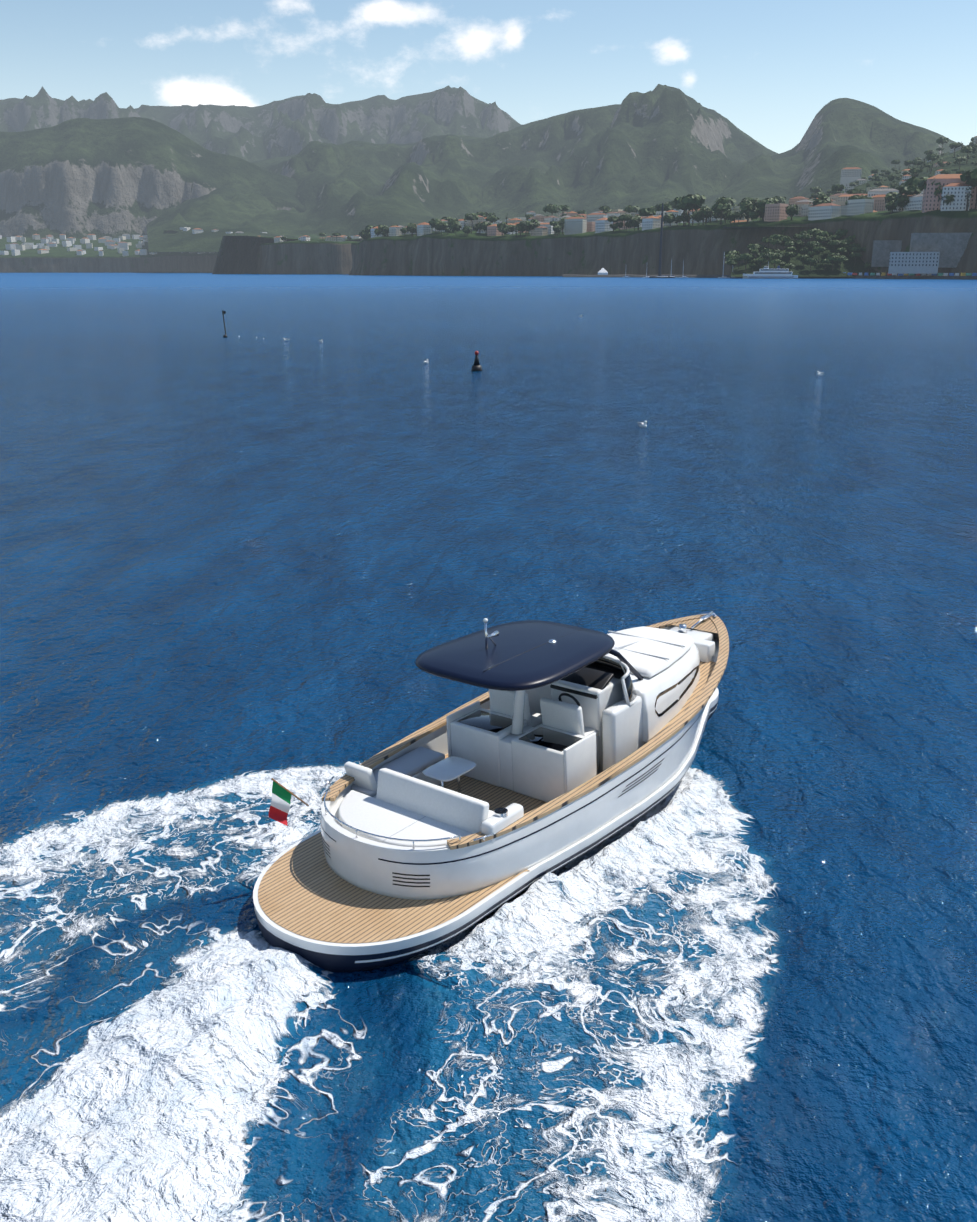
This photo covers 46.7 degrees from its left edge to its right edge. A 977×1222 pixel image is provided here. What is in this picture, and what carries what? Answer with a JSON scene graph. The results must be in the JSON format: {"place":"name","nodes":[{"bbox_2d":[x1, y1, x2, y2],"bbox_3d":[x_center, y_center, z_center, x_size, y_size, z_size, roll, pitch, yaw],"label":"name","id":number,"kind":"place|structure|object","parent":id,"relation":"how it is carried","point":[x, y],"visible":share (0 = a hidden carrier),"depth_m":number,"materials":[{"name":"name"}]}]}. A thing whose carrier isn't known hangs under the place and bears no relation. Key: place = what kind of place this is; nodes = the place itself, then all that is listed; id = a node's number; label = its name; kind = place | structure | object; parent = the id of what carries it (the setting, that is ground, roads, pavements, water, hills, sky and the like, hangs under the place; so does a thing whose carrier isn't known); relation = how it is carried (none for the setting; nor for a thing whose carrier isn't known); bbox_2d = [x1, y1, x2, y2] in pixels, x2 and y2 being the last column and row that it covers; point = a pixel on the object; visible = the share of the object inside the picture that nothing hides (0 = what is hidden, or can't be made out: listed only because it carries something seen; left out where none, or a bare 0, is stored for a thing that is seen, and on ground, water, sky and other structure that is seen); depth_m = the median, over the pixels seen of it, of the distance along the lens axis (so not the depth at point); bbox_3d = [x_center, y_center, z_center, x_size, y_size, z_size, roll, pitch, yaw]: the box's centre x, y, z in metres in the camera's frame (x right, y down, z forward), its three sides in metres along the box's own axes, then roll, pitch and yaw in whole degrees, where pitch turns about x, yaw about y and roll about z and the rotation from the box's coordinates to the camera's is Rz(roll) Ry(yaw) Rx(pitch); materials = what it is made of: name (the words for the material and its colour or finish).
{"place":"outdoors","nodes":[
{"label":"outdoors","id":0,"kind":"place"},
{"bbox_2d":[0,117,304,238],"bbox_3d":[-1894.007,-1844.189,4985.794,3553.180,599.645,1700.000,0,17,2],"label":"hill","id":1,"kind":"structure","parent":0,"point":[98,178],"depth_m":4558.23,"materials":[{"name":"green plant"}]},
{"bbox_2d":[0,230,326,272],"bbox_3d":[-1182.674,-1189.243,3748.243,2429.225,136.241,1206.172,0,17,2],"label":"land","id":2,"kind":"structure","parent":0,"point":[59,258],"depth_m":3568.75,"materials":[{"name":"grey stone"}]},
{"bbox_2d":[0,85,520,161],"bbox_3d":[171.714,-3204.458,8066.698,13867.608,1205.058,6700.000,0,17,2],"label":"ridge","id":3,"kind":"structure","parent":0,"point":[294,125],"depth_m":7631.93,"materials":[{"name":"grey stone"}]},
{"bbox_2d":[212,236,366,273],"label":"cliff headland","id":4,"kind":"structure","parent":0,"point":[250,255],"depth_m":2261.51,"materials":[{"name":"grey stone"}]},
{"bbox_2d":[147,84,777,251],"bbox_3d":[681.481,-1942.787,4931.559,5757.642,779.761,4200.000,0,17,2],"label":"hill","id":5,"kind":"structure","parent":0,"point":[659,144],"depth_m":4314.11,"materials":[{"name":"green plant"}]},
{"bbox_2d":[0,273,976,1221],"bbox_3d":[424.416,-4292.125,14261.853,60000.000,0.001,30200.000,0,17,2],"label":"sea water","id":6,"kind":"structure","parent":0,"point":[240,565],"depth_m":25.71,"materials":[{"name":"blue liquid"}]},
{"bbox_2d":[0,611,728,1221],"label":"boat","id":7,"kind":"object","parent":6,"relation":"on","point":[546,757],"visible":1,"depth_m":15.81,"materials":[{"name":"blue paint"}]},
{"bbox_2d":[471,351,481,370],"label":"navigation buoy","id":8,"kind":"object","parent":6,"relation":"on","point":[476,366],"visible":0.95,"depth_m":102.97,"materials":[{"name":"black"}]},
{"bbox_2d":[649,203,674,277],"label":"yacht","id":9,"kind":"object","parent":6,"relation":"on","point":[660,263],"visible":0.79,"depth_m":1263.64,"materials":[{"name":"grey"}]},
{"bbox_2d":[562,274,976,279],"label":"breakwater","id":10,"kind":"object","parent":6,"relation":"in","point":[856,277],"visible":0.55,"depth_m":1185.48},
{"bbox_2d":[743,261,797,278],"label":"ferry","id":11,"kind":"object","parent":6,"relation":"on","point":[766,272],"visible":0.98,"depth_m":1176.17,"materials":[{"name":"white"}]},
{"bbox_2d":[0,0,976,153],"label":"sky","id":12,"kind":"structure","parent":0,"point":[768,67],"materials":[{"name":"blue"}]},
{"bbox_2d":[349,209,976,275],"bbox_3d":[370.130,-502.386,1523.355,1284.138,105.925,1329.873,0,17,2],"label":"cliff","id":13,"kind":"structure","parent":0,"point":[700,249],"depth_m":1475.02,"materials":[{"name":"grey stone"}]},
{"bbox_2d":[407,225,416,236],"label":"broad tree","id":14,"kind":"object","parent":13,"relation":"on","point":[413,229],"visible":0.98,"depth_m":1809.52,"materials":[{"name":"green plant"}]},
{"bbox_2d":[428,217,440,232],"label":"broad tree","id":15,"kind":"object","parent":13,"relation":"on","point":[431,223],"visible":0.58,"depth_m":1756.57,"materials":[{"name":"green plant"}]},
{"bbox_2d":[435,220,447,235],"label":"broad tree","id":16,"kind":"object","parent":13,"relation":"on","point":[439,225],"visible":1,"depth_m":1721.64,"materials":[{"name":"green plant"}]},
{"bbox_2d":[450,222,461,231],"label":"broad tree","id":17,"kind":"object","parent":13,"relation":"on","point":[455,227],"visible":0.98,"depth_m":1703.63,"materials":[{"name":"green plant"}]},
{"bbox_2d":[464,213,478,233],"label":"pine tree","id":18,"kind":"object","parent":13,"relation":"on","point":[472,216],"visible":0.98,"depth_m":1708.16,"materials":[{"name":"green plant"}]},
{"bbox_2d":[481,220,491,234],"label":"broad tree","id":19,"kind":"object","parent":13,"relation":"on","point":[484,224],"visible":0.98,"depth_m":1680.14,"materials":[{"name":"green plant"}]},
{"bbox_2d":[0,136,976,273],"bbox_3d":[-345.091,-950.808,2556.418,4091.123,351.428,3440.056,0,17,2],"label":"sorrento walls","id":20,"kind":"structure","parent":13,"relation":"on","point":[15,249],"depth_m":1540.19,"materials":[{"name":"beige paint"}]},
{"bbox_2d":[12,136,975,250],"bbox_3d":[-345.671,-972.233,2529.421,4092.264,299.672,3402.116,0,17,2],"label":"sorrento roofs","id":21,"kind":"structure","parent":20,"relation":"on","point":[945,176],"depth_m":1575.76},
{"bbox_2d":[274,137,976,265],"bbox_3d":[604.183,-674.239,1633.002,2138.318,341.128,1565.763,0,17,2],"label":"sorrento windows","id":22,"kind":"structure","parent":20,"relation":"in","point":[765,216],"depth_m":1324.21,"materials":[{"name":"grey glass"}]},
{"bbox_2d":[485,216,497,222],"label":"pine tree","id":23,"kind":"object","parent":13,"relation":"on","point":[492,219],"visible":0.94,"depth_m":1733.15,"materials":[{"name":"green plant"}]},
{"bbox_2d":[496,221,508,236],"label":"broad tree","id":24,"kind":"object","parent":13,"relation":"on","point":[501,225],"visible":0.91,"depth_m":1640.82,"materials":[{"name":"green plant"}]},
{"bbox_2d":[516,223,526,232],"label":"broad tree","id":25,"kind":"object","parent":13,"relation":"on","point":[521,228],"visible":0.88,"depth_m":1620.58,"materials":[{"name":"green plant"}]},
{"bbox_2d":[519,220,531,226],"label":"pine tree","id":26,"kind":"object","parent":13,"relation":"on","point":[526,223],"visible":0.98,"depth_m":1604.07,"materials":[{"name":"green plant"}]},
{"bbox_2d":[528,220,539,230],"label":"broad tree","id":27,"kind":"object","parent":13,"relation":"on","point":[534,223],"visible":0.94,"depth_m":1612.77,"materials":[{"name":"green plant"}]},
{"bbox_2d":[543,203,560,215],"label":"pine tree","id":28,"kind":"object","parent":13,"relation":"on","point":[549,208],"visible":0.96,"depth_m":1752.71,"materials":[{"name":"green plant"}]},
{"bbox_2d":[559,204,569,211],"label":"pine tree","id":29,"kind":"object","parent":13,"relation":"on","point":[564,207],"visible":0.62,"depth_m":1964.91,"materials":[{"name":"green plant"}]},
{"bbox_2d":[608,216,618,230],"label":"pine tree","id":30,"kind":"object","parent":13,"relation":"on","point":[611,219],"visible":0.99,"depth_m":1504.19,"materials":[{"name":"green plant"}]},
{"bbox_2d":[619,214,633,230],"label":"pine tree","id":31,"kind":"object","parent":13,"relation":"on","point":[625,218],"visible":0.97,"depth_m":1496.36,"materials":[{"name":"green plant"}]},
{"bbox_2d":[623,205,639,213],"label":"pine tree","id":32,"kind":"object","parent":13,"relation":"on","point":[630,209],"visible":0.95,"depth_m":1764.33,"materials":[{"name":"green plant"}]},
{"bbox_2d":[628,215,641,230],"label":"broad tree","id":33,"kind":"object","parent":13,"relation":"on","point":[634,224],"visible":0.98,"depth_m":1486.37,"materials":[{"name":"green plant"}]},
{"bbox_2d":[637,207,656,215],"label":"pine tree","id":34,"kind":"object","parent":13,"relation":"on","point":[648,211],"visible":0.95,"depth_m":1464.30,"materials":[{"name":"green plant"}]},
{"bbox_2d":[655,202,671,210],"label":"pine tree","id":35,"kind":"object","parent":13,"relation":"on","point":[666,207],"visible":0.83,"depth_m":1614.32,"materials":[{"name":"green plant"}]},
{"bbox_2d":[663,212,675,227],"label":"broad tree","id":36,"kind":"object","parent":13,"relation":"on","point":[666,215],"visible":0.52,"depth_m":1429.50,"materials":[{"name":"green plant"}]},
{"bbox_2d":[665,216,674,223],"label":"broad tree","id":37,"kind":"object","parent":13,"relation":"on","point":[670,220],"visible":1,"depth_m":1412.17,"materials":[{"name":"green plant"}]},
{"bbox_2d":[673,196,685,224],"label":"pine tree","id":38,"kind":"object","parent":13,"relation":"on","point":[679,200],"visible":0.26,"depth_m":1437.15,"materials":[{"name":"green plant"}]},
{"bbox_2d":[675,203,691,225],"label":"pine tree","id":39,"kind":"object","parent":13,"relation":"on","point":[680,206],"visible":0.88,"depth_m":1424.90,"materials":[{"name":"green plant"}]},
{"bbox_2d":[683,203,700,224],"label":"pine tree","id":40,"kind":"object","parent":13,"relation":"on","point":[697,206],"visible":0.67,"depth_m":1422.43,"materials":[{"name":"green plant"}]},
{"bbox_2d":[681,193,705,225],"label":"pine tree","id":41,"kind":"object","parent":13,"relation":"on","point":[693,198],"visible":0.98,"depth_m":1405.43,"materials":[{"name":"green plant"}]},
{"bbox_2d":[692,210,703,225],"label":"broad tree","id":42,"kind":"object","parent":13,"relation":"on","point":[699,215],"visible":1,"depth_m":1396.80,"materials":[{"name":"green plant"}]},
{"bbox_2d":[699,205,713,224],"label":"broad tree","id":43,"kind":"object","parent":13,"relation":"on","point":[707,213],"visible":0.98,"depth_m":1392.24,"materials":[{"name":"green plant"}]},
{"bbox_2d":[712,203,731,224],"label":"pine tree","id":44,"kind":"object","parent":13,"relation":"on","point":[721,207],"visible":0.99,"depth_m":1374.09,"materials":[{"name":"green plant"}]},
{"bbox_2d":[715,196,735,220],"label":"pine tree","id":45,"kind":"object","parent":13,"relation":"on","point":[728,200],"visible":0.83,"depth_m":1445.92,"materials":[{"name":"green plant"}]},
{"bbox_2d":[724,212,736,223],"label":"broad tree","id":46,"kind":"object","parent":13,"relation":"on","point":[732,215],"visible":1,"depth_m":1363.49,"materials":[{"name":"green plant"}]},
{"bbox_2d":[738,203,756,221],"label":"broad tree","id":47,"kind":"object","parent":13,"relation":"on","point":[745,209],"visible":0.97,"depth_m":1348.89,"materials":[{"name":"green plant"}]},
{"bbox_2d":[739,196,757,203],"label":"pine tree","id":48,"kind":"object","parent":13,"relation":"on","point":[750,198],"visible":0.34,"depth_m":1618.79,"materials":[{"name":"green plant"}]},
{"bbox_2d":[754,199,773,219],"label":"pine tree","id":49,"kind":"object","parent":13,"relation":"on","point":[759,203],"visible":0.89,"depth_m":1330.61,"materials":[{"name":"green plant"}]},
{"bbox_2d":[762,197,778,203],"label":"pine tree","id":50,"kind":"object","parent":13,"relation":"on","point":[774,200],"visible":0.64,"depth_m":1337.61,"materials":[{"name":"green plant"}]},
{"bbox_2d":[786,204,798,219],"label":"broad tree","id":51,"kind":"object","parent":13,"relation":"on","point":[793,210],"visible":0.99,"depth_m":1302.09,"materials":[{"name":"green plant"}]},
{"bbox_2d":[871,240,901,266],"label":"retaining wall","id":52,"kind":"structure","parent":13,"relation":"on","point":[882,250],"depth_m":1165.68,"materials":[{"name":"concrete"}]},
{"bbox_2d":[885,201,896,213],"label":"broad tree","id":53,"kind":"object","parent":13,"relation":"on","point":[890,205],"visible":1,"depth_m":1202.47,"materials":[{"name":"green plant"}]},
{"bbox_2d":[883,191,901,211],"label":"broad tree","id":54,"kind":"object","parent":13,"relation":"on","point":[890,196],"visible":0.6,"depth_m":1218.28,"materials":[{"name":"green plant"}]},
{"bbox_2d":[894,195,909,211],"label":"broad tree","id":55,"kind":"object","parent":13,"relation":"on","point":[900,201],"visible":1,"depth_m":1190.33,"materials":[{"name":"green plant"}]},
{"bbox_2d":[897,184,922,195],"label":"pine tree","id":56,"kind":"object","parent":13,"relation":"on","point":[909,189],"visible":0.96,"depth_m":1186.54,"materials":[{"name":"green plant"}]},
{"bbox_2d":[904,176,923,194],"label":"pine tree","id":57,"kind":"object","parent":13,"relation":"on","point":[914,180],"visible":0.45,"depth_m":1200.03,"materials":[{"name":"green plant"}]},
{"bbox_2d":[916,175,938,190],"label":"pine tree","id":58,"kind":"object","parent":13,"relation":"on","point":[922,183],"visible":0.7,"depth_m":1126.44,"materials":[{"name":"green plant"}]},
{"bbox_2d":[909,233,971,267],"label":"retaining wall","id":59,"kind":"structure","parent":13,"relation":"on","point":[950,247],"depth_m":1090.05,"materials":[{"name":"concrete"}]},
{"bbox_2d":[941,194,954,203],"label":"broad tree","id":60,"kind":"object","parent":13,"relation":"on","point":[944,199],"visible":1,"depth_m":1110.31,"materials":[{"name":"green plant"}]},
{"bbox_2d":[965,186,972,210],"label":"cypress tree","id":61,"kind":"object","parent":13,"relation":"on","point":[967,200],"visible":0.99,"depth_m":1106.16,"materials":[{"name":"green plant"}]},
{"bbox_2d":[962,169,976,209],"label":"pine tree","id":62,"kind":"object","parent":13,"relation":"on","point":[969,176],"visible":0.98,"depth_m":1102.56,"materials":[{"name":"green plant"}]},
{"bbox_2d":[731,243,886,276],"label":"wooded slope","id":63,"kind":"structure","parent":0,"point":[800,270],"depth_m":1206.55,"materials":[{"name":"green plant"}]},
{"bbox_2d":[724,259,737,277],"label":"pine tree","id":64,"kind":"object","parent":63,"relation":"on","point":[731,262],"visible":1,"depth_m":1201.97,"materials":[{"name":"green plant"}]},
{"bbox_2d":[739,253,753,271],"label":"pine tree","id":65,"kind":"object","parent":63,"relation":"on","point":[746,256],"visible":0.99,"depth_m":1199.34,"materials":[{"name":"green plant"}]},
{"bbox_2d":[761,236,772,247],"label":"pine tree","id":66,"kind":"object","parent":63,"relation":"on","point":[767,239],"visible":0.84,"depth_m":1252.05,"materials":[{"name":"green plant"}]},
{"bbox_2d":[761,251,774,265],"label":"pine tree","id":67,"kind":"object","parent":63,"relation":"on","point":[768,255],"visible":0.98,"depth_m":1197.81,"materials":[{"name":"green plant"}]},
{"bbox_2d":[769,258,780,268],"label":"pine tree","id":68,"kind":"object","parent":63,"relation":"on","point":[774,261],"visible":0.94,"depth_m":1187.57,"materials":[{"name":"green plant"}]},
{"bbox_2d":[770,238,781,245],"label":"pine tree","id":69,"kind":"object","parent":63,"relation":"on","point":[775,241],"visible":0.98,"depth_m":1238.57,"materials":[{"name":"green plant"}]},
{"bbox_2d":[777,235,790,251],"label":"pine tree","id":70,"kind":"object","parent":63,"relation":"on","point":[783,238],"visible":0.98,"depth_m":1237.06,"materials":[{"name":"green plant"}]},
{"bbox_2d":[800,233,811,246],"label":"pine tree","id":71,"kind":"object","parent":63,"relation":"on","point":[804,236],"visible":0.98,"depth_m":1235.59,"materials":[{"name":"green plant"}]},
{"bbox_2d":[805,257,816,270],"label":"pine tree","id":72,"kind":"object","parent":63,"relation":"on","point":[811,259],"visible":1,"depth_m":1185.60,"materials":[{"name":"green plant"}]},
{"bbox_2d":[805,241,819,255],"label":"pine tree","id":73,"kind":"object","parent":63,"relation":"on","point":[812,244],"visible":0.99,"depth_m":1217.98,"materials":[{"name":"green plant"}]},
{"bbox_2d":[807,227,820,241],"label":"pine tree","id":74,"kind":"object","parent":63,"relation":"on","point":[811,230],"visible":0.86,"depth_m":1242.89,"materials":[{"name":"green plant"}]},
{"bbox_2d":[813,246,825,260],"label":"pine tree","id":75,"kind":"object","parent":63,"relation":"on","point":[820,249],"visible":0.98,"depth_m":1207.78,"materials":[{"name":"green plant"}]},
{"bbox_2d":[812,230,828,242],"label":"pine tree","id":76,"kind":"object","parent":63,"relation":"on","point":[821,233],"visible":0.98,"depth_m":1233.34,"materials":[{"name":"green plant"}]},
{"bbox_2d":[814,235,826,241],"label":"pine tree","id":77,"kind":"object","parent":63,"relation":"on","point":[820,238],"visible":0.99,"depth_m":1226.96,"materials":[{"name":"green plant"}]},
{"bbox_2d":[827,254,839,270],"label":"pine tree","id":78,"kind":"object","parent":63,"relation":"on","point":[832,257],"visible":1,"depth_m":1184.28,"materials":[{"name":"green plant"}]},
{"bbox_2d":[828,239,839,251],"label":"pine tree","id":79,"kind":"object","parent":63,"relation":"on","point":[833,243],"visible":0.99,"depth_m":1216.57,"materials":[{"name":"green plant"}]},
{"bbox_2d":[835,229,846,237],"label":"pine tree","id":80,"kind":"object","parent":63,"relation":"on","point":[840,232],"visible":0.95,"depth_m":1233.52,"materials":[{"name":"green plant"}]},
{"bbox_2d":[834,256,847,270],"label":"pine tree","id":81,"kind":"object","parent":63,"relation":"on","point":[842,259],"visible":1,"depth_m":1184.47,"materials":[{"name":"green plant"}]},
{"bbox_2d":[849,252,860,265],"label":"pine tree","id":82,"kind":"object","parent":63,"relation":"on","point":[856,254],"visible":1,"depth_m":1196.46,"materials":[{"name":"green plant"}]},
{"bbox_2d":[698,98,964,208],"bbox_3d":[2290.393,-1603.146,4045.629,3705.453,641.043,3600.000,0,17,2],"label":"mountain","id":83,"kind":"structure","parent":0,"point":[842,133],"depth_m":4155.96,"materials":[{"name":"green plant"}]},
{"bbox_2d":[723,144,976,228],"bbox_3d":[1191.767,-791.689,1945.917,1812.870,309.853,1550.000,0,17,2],"label":"hill","id":84,"kind":"structure","parent":0,"point":[952,166],"depth_m":1848.79,"materials":[{"name":"green plant"}]},
{"bbox_2d":[740,200,754,219],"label":"pine tree","id":85,"kind":"object","parent":84,"relation":"on","point":[744,202],"visible":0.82,"depth_m":1353.51,"materials":[{"name":"green plant"}]},
{"bbox_2d":[748,211,759,221],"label":"broad tree","id":86,"kind":"object","parent":84,"relation":"on","point":[753,216],"visible":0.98,"depth_m":1339.37,"materials":[{"name":"green plant"}]},
{"bbox_2d":[809,186,821,191],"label":"pine tree","id":87,"kind":"object","parent":84,"relation":"on","point":[816,189],"visible":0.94,"depth_m":2166.29,"materials":[{"name":"green plant"}]},
{"bbox_2d":[810,192,825,198],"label":"pine tree","id":88,"kind":"object","parent":84,"relation":"on","point":[814,195],"visible":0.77,"depth_m":1725.58,"materials":[{"name":"green plant"}]},
{"bbox_2d":[813,196,830,204],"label":"broad tree","id":89,"kind":"object","parent":84,"relation":"on","point":[826,199],"visible":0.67,"depth_m":1285.77,"materials":[{"name":"green plant"}]},
{"bbox_2d":[831,184,844,191],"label":"pine tree","id":90,"kind":"object","parent":84,"relation":"on","point":[838,187],"visible":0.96,"depth_m":1725.88,"materials":[{"name":"green plant"}]},
{"bbox_2d":[847,188,862,193],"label":"pine tree","id":91,"kind":"object","parent":84,"relation":"on","point":[855,191],"visible":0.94,"depth_m":1539.34,"materials":[{"name":"green plant"}]},
{"bbox_2d":[909,167,922,177],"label":"pine tree","id":92,"kind":"object","parent":84,"relation":"on","point":[914,170],"visible":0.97,"depth_m":1639.82,"materials":[{"name":"green plant"}]},
{"bbox_2d":[926,154,939,167],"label":"pine tree","id":93,"kind":"object","parent":84,"relation":"on","point":[932,157],"visible":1,"depth_m":1784.14,"materials":[{"name":"green plant"}]},
{"bbox_2d":[936,137,949,152],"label":"pine tree","id":94,"kind":"object","parent":84,"relation":"on","point":[942,140],"visible":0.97,"depth_m":2187.94,"materials":[{"name":"green plant"}]},
{"bbox_2d":[948,142,961,153],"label":"pine tree","id":95,"kind":"object","parent":84,"relation":"on","point":[954,145],"visible":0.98,"depth_m":1998.53,"materials":[{"name":"green plant"}]},
{"bbox_2d":[954,156,966,168],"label":"pine tree","id":96,"kind":"object","parent":84,"relation":"on","point":[960,158],"visible":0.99,"depth_m":1704.81,"materials":[{"name":"green plant"}]},
{"bbox_2d":[960,146,976,163],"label":"pine tree","id":97,"kind":"object","parent":84,"relation":"on","point":[967,149],"visible":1,"depth_m":1777.59,"materials":[{"name":"green plant"}]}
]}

